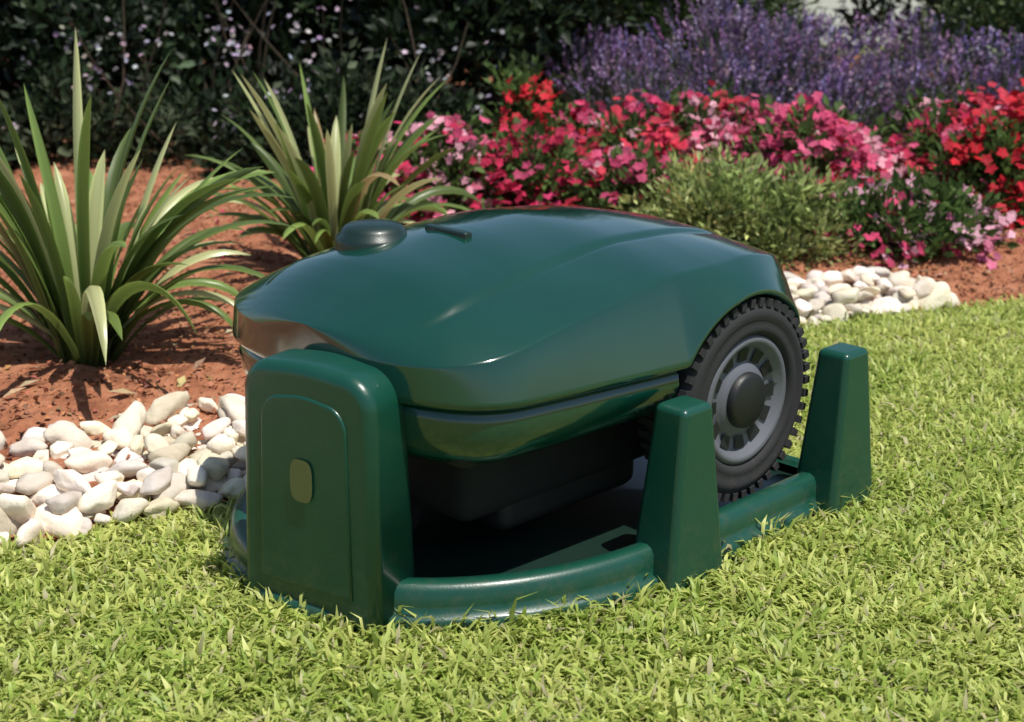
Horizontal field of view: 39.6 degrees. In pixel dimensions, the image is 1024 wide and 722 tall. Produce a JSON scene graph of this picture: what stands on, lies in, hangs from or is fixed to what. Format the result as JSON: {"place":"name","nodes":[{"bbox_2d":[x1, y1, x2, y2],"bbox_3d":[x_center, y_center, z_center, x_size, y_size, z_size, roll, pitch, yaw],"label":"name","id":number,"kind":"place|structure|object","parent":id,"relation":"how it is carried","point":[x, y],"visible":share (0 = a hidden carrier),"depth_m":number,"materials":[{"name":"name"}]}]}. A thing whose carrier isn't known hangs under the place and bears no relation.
{"place":"outdoors","nodes":[
{"label":"outdoors","id":0,"kind":"place"},
{"bbox_2d":[0,56,1023,547],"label":"garden bed soil","id":1,"kind":"structure","parent":0,"point":[106,400],"depth_m":2.98,"materials":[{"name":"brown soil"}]},
{"bbox_2d":[0,28,297,366],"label":"strap leaf plant","id":2,"kind":"object","parent":1,"relation":"on","point":[65,271],"visible":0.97,"depth_m":2.68,"materials":[{"name":"green plant"}]},
{"bbox_2d":[0,0,504,183],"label":"white flowering shrub","id":3,"kind":"object","parent":1,"relation":"on","point":[205,128],"visible":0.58,"depth_m":4.87,"materials":[{"name":"green plant"}]},
{"bbox_2d":[0,0,511,165],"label":"bare twigs","id":4,"kind":"object","parent":1,"relation":"on","point":[236,64],"visible":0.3,"depth_m":5.08,"materials":[{"name":"brown wood"}]},
{"bbox_2d":[187,40,481,257],"bbox_3d":[-0.414,-0.481,3.415,0.759,0.568,0.804,0,17,0],"label":"strap leaf plant","id":5,"kind":"object","parent":1,"relation":"on","point":[338,190],"visible":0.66,"depth_m":3.36,"materials":[{"name":"green plant"}]},
{"bbox_2d":[173,101,709,256],"bbox_3d":[0.380,-0.495,3.966,4.090,0.381,1.052,0,17,0],"label":"pink flower bed","id":6,"kind":"object","parent":1,"relation":"on","point":[503,168],"visible":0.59,"depth_m":4.01,"materials":[{"name":"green plant"}]},
{"bbox_2d":[0,265,960,546],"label":"border stones","id":7,"kind":"object","parent":1,"relation":"on","point":[70,499],"visible":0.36,"depth_m":2.27,"materials":[{"name":"white stone"}]},
{"bbox_2d":[0,0,987,133],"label":"dark shrub","id":8,"kind":"object","parent":1,"relation":"on","point":[373,25],"visible":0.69,"depth_m":5.35,"materials":[{"name":"green plant"}]},
{"bbox_2d":[466,49,585,152],"bbox_3d":[0.027,-0.720,4.457,0.446,0.499,0.435,0,17,0],"label":"red geranium","id":9,"kind":"object","parent":1,"relation":"on","point":[530,108],"visible":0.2,"depth_m":4.41,"materials":[{"name":"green plant"}]},
{"bbox_2d":[218,81,1023,271],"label":"pink flower bed","id":10,"kind":"object","parent":1,"relation":"on","point":[840,143],"visible":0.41,"depth_m":4.09,"materials":[{"name":"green plant"}]},
{"bbox_2d":[482,0,837,114],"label":"green shrub","id":11,"kind":"object","parent":1,"relation":"on","point":[652,9],"visible":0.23,"depth_m":5.99,"materials":[{"name":"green plant"}]},
{"bbox_2d":[485,0,887,131],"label":"lavender bush","id":12,"kind":"object","parent":1,"relation":"on","point":[592,78],"visible":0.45,"depth_m":5.04,"materials":[{"name":"purple plant"}]},
{"bbox_2d":[547,78,882,179],"bbox_3d":[0.772,-0.632,4.327,3.129,0.425,0.996,-2,17,-7],"label":"pink flower bed","id":13,"kind":"object","parent":1,"relation":"on","point":[685,116],"visible":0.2,"depth_m":4.31,"materials":[{"name":"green plant"}]},
{"bbox_2d":[546,30,896,139],"bbox_3d":[0.786,-0.843,4.849,1.340,0.540,0.738,0,17,0],"label":"lavender bush","id":14,"kind":"object","parent":1,"relation":"on","point":[651,82],"visible":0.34,"depth_m":4.82,"materials":[{"name":"purple plant"}]},
{"bbox_2d":[611,128,877,274],"bbox_3d":[0.589,-0.412,3.694,0.686,0.377,0.514,0,17,0],"label":"green shrub","id":15,"kind":"object","parent":1,"relation":"on","point":[767,211],"visible":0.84,"depth_m":3.60,"materials":[{"name":"green plant"}]},
{"bbox_2d":[695,6,1023,142],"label":"lavender bush","id":16,"kind":"object","parent":1,"relation":"on","point":[903,76],"visible":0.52,"depth_m":5.07,"materials":[{"name":"purple plant"}]},
{"bbox_2d":[802,160,1020,269],"bbox_3d":[1.028,-0.388,3.772,0.586,0.276,0.538,0,17,0],"label":"pink flower bed","id":17,"kind":"object","parent":1,"relation":"on","point":[925,217],"visible":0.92,"depth_m":3.66,"materials":[{"name":"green plant"}]},
{"bbox_2d":[881,0,1023,97],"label":"bush","id":18,"kind":"object","parent":1,"relation":"on","point":[1003,16],"visible":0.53,"depth_m":5.71,"materials":[{"name":"purple plant"}]},
{"bbox_2d":[924,78,1023,229],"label":"red geranium","id":19,"kind":"object","parent":1,"relation":"on","point":[1003,150],"visible":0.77,"depth_m":3.89,"materials":[{"name":"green plant"}]},
{"bbox_2d":[0,45,1023,721],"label":"ground","id":20,"kind":"structure","parent":0,"point":[564,677],"depth_m":1.76,"materials":[{"name":"green plant"}]},
{"bbox_2d":[222,343,871,635],"bbox_3d":[-0.002,0.063,2.123,0.925,0.338,0.739,-16,23,-42],"label":"charging dock","id":21,"kind":"object","parent":20,"relation":"on","point":[321,514],"visible":0.78,"depth_m":1.83,"materials":[{"name":"green plastic"}]},
{"bbox_2d":[232,205,809,531],"bbox_3d":[0.011,-0.010,2.114,0.775,0.431,0.596,-16,23,-42],"label":"robot lawn mower","id":22,"kind":"object","parent":21,"relation":"on","point":[531,362],"visible":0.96,"depth_m":1.89,"materials":[{"name":"green plastic"}]},
{"bbox_2d":[199,0,934,44],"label":"garden path","id":23,"kind":"structure","parent":0,"point":[833,4],"depth_m":15.10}
]}

